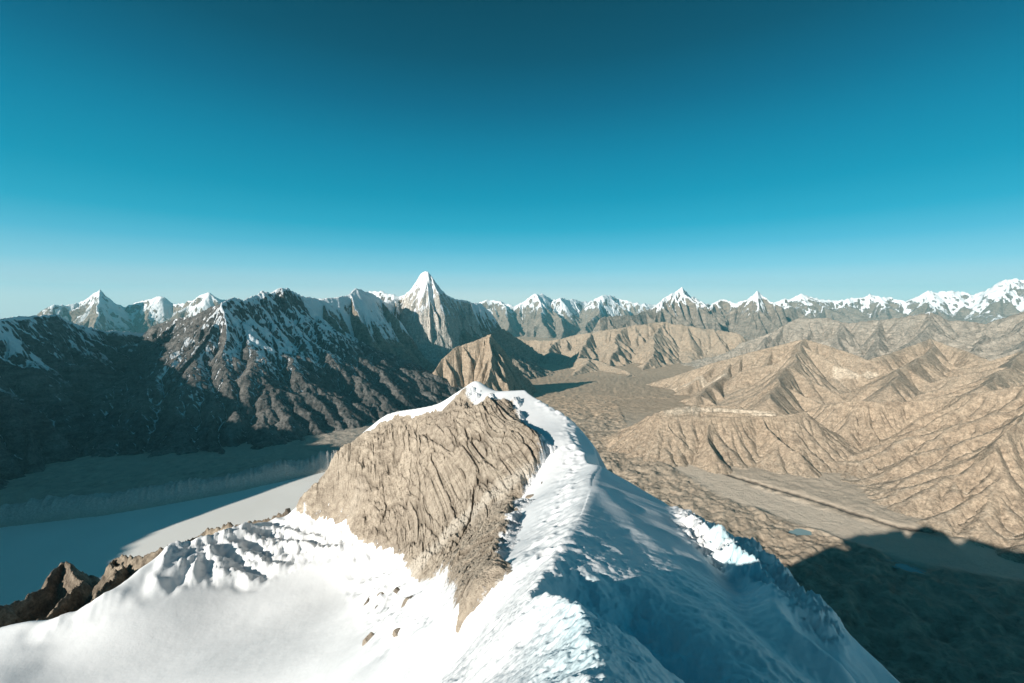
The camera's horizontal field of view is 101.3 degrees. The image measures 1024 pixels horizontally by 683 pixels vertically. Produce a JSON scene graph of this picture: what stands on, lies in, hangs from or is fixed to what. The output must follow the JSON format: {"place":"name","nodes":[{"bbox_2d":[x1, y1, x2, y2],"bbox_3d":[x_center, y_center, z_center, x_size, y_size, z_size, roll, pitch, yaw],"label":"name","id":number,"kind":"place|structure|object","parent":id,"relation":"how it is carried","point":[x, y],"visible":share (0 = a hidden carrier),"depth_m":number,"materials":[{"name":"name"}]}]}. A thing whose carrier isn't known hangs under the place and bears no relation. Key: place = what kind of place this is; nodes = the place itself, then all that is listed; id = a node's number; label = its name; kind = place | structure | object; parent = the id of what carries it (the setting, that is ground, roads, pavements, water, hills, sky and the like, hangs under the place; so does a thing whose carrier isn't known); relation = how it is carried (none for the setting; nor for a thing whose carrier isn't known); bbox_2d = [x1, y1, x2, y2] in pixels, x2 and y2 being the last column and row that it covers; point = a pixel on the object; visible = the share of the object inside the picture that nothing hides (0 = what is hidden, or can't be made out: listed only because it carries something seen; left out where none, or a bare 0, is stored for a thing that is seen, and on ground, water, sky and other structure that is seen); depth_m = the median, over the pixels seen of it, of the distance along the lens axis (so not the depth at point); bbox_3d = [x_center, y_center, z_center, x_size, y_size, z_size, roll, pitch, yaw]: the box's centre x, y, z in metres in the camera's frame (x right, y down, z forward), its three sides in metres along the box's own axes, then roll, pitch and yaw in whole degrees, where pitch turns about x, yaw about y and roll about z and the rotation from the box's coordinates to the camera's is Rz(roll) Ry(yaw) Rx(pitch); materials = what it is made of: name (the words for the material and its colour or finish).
{"place":"outdoors","nodes":[
{"label":"outdoors","id":0,"kind":"place"},
{"bbox_2d":[0,314,145,489],"bbox_3d":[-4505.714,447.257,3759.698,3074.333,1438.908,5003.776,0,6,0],"label":"mountain","id":1,"kind":"structure","parent":0,"point":[56,371],"depth_m":3497.53,"materials":[{"name":"grey stone"}]},
{"bbox_2d":[0,512,284,626],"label":"rock spur","id":2,"kind":"structure","parent":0,"point":[67,587],"depth_m":164.18,"materials":[{"name":"brown stone"}]},
{"bbox_2d":[0,472,324,605],"bbox_3d":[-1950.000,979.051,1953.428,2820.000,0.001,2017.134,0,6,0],"label":"lake","id":3,"kind":"structure","parent":0,"point":[32,556],"depth_m":2117.51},
{"bbox_2d":[0,290,398,332],"bbox_3d":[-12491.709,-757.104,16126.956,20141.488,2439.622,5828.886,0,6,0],"label":"mountain","id":4,"kind":"structure","parent":0,"point":[100,310],"depth_m":15609.85,"materials":[{"name":"white snow"}]},
{"bbox_2d":[76,288,461,457],"bbox_3d":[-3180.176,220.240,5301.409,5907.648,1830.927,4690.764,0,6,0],"label":"mountain","id":5,"kind":"structure","parent":0,"point":[262,369],"depth_m":4294.46,"materials":[{"name":"grey stone"}]},
{"bbox_2d":[301,288,554,378],"bbox_3d":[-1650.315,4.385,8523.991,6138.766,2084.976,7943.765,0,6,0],"label":"mountain","id":6,"kind":"structure","parent":0,"point":[368,318],"depth_m":7492.14,"materials":[{"name":"stone"}]},
{"bbox_2d":[399,271,482,367],"bbox_3d":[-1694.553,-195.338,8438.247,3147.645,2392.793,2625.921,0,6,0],"label":"mountain","id":7,"kind":"structure","parent":0,"point":[434,318],"depth_m":8120.24,"materials":[{"name":"snow"}]},
{"bbox_2d":[0,381,899,682],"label":"snow ridge","id":8,"kind":"structure","parent":0,"point":[610,577],"depth_m":27.11,"materials":[{"name":"white snow"}]},
{"bbox_2d":[285,508,290,515],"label":"boulder","id":9,"kind":"object","parent":8,"relation":"on","point":[287,511],"visible":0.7,"depth_m":89.65,"materials":[{"name":"stone"}]},
{"bbox_2d":[362,632,373,645],"bbox_3d":[-14.245,29.954,41.981,1.403,1.474,1.295,0,6,0],"label":"boulder","id":10,"kind":"object","parent":8,"relation":"on","point":[369,636],"visible":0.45,"depth_m":41.77,"materials":[{"name":"brown stone"}]},
{"bbox_2d":[392,628,399,636],"bbox_3d":[-9.156,23.661,33.939,0.872,0.564,1.018,-4,7,-38],"label":"boulder","id":11,"kind":"object","parent":8,"relation":"on","point":[395,632],"visible":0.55,"depth_m":33.88,"materials":[{"name":"brown stone"}]},
{"bbox_2d":[400,595,412,608],"bbox_3d":[-9.710,25.752,40.825,2.105,1.632,2.091,0,6,0],"label":"boulder","id":12,"kind":"object","parent":8,"relation":"on","point":[405,601],"visible":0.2,"depth_m":40.86,"materials":[{"name":"brown stone"}]},
{"bbox_2d":[295,385,556,632],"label":"rock face","id":13,"kind":"object","parent":8,"relation":"attached to","point":[434,494],"visible":0.64,"depth_m":66.97},
{"bbox_2d":[432,334,537,395],"bbox_3d":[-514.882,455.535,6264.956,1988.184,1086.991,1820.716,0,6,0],"label":"hill","id":14,"kind":"structure","parent":0,"point":[486,361],"depth_m":6286.39,"materials":[{"name":"brown stone"}]},
{"bbox_2d":[0,336,1023,682],"bbox_3d":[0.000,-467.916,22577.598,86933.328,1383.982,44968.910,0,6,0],"label":"valley floor","id":15,"kind":"structure","parent":0,"point":[952,612],"depth_m":2271.33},
{"bbox_2d":[0,0,1023,318],"label":"sky","id":16,"kind":"structure","parent":0,"point":[178,151],"materials":[{"name":"blue"}]},
{"bbox_2d":[479,293,654,338],"bbox_3d":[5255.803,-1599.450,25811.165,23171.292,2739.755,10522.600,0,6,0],"label":"mountain","id":17,"kind":"structure","parent":0,"point":[541,315],"depth_m":25283.99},
{"bbox_2d":[538,352,635,376],"bbox_3d":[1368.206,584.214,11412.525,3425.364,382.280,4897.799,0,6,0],"label":"hill","id":18,"kind":"structure","parent":0,"point":[579,366],"depth_m":10763.02,"materials":[{"name":"brown stone"}]},
{"bbox_2d":[518,322,747,370],"bbox_3d":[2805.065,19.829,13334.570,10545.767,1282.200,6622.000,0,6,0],"label":"hill","id":19,"kind":"structure","parent":0,"point":[655,345],"depth_m":12708.39,"materials":[{"name":"brown stone"}]},
{"bbox_2d":[592,287,809,339],"bbox_3d":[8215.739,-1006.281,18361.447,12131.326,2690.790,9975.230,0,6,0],"label":"mountain","id":20,"kind":"structure","parent":0,"point":[757,314],"depth_m":16833.76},
{"bbox_2d":[600,404,860,478],"bbox_3d":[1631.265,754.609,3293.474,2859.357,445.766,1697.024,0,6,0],"label":"hill","id":21,"kind":"structure","parent":0,"point":[719,439],"depth_m":3136.28,"materials":[{"name":"brown stone"}]},
{"bbox_2d":[788,528,811,535],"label":"pond","id":22,"kind":"structure","parent":0,"point":[798,531],"depth_m":2116.61,"materials":[{"name":"grey"}]},
{"bbox_2d":[646,338,1023,414],"bbox_3d":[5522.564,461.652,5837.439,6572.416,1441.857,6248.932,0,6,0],"label":"hill","id":23,"kind":"structure","parent":0,"point":[797,376],"depth_m":5528.69,"materials":[{"name":"brown stone"}]},
{"bbox_2d":[682,311,1023,368],"bbox_3d":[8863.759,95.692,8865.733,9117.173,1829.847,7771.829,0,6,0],"label":"mountain","id":24,"kind":"structure","parent":0,"point":[990,341],"depth_m":8934.60,"materials":[{"name":"brown stone"}]},
{"bbox_2d":[773,278,1023,323],"bbox_3d":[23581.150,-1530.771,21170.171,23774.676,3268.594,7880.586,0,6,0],"label":"mountain","id":25,"kind":"structure","parent":0,"point":[1002,299],"depth_m":21430.19,"materials":[{"name":"white snow"}]},
{"bbox_2d":[885,559,925,573],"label":"pond","id":26,"kind":"structure","parent":0,"point":[906,567],"depth_m":1832.48,"materials":[{"name":"teal liquid"}]},
{"bbox_2d":[806,385,1023,563],"bbox_3d":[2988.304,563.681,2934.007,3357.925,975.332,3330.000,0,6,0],"label":"hill","id":27,"kind":"structure","parent":0,"point":[952,466],"depth_m":2561.97,"materials":[{"name":"brown stone"}]}
]}

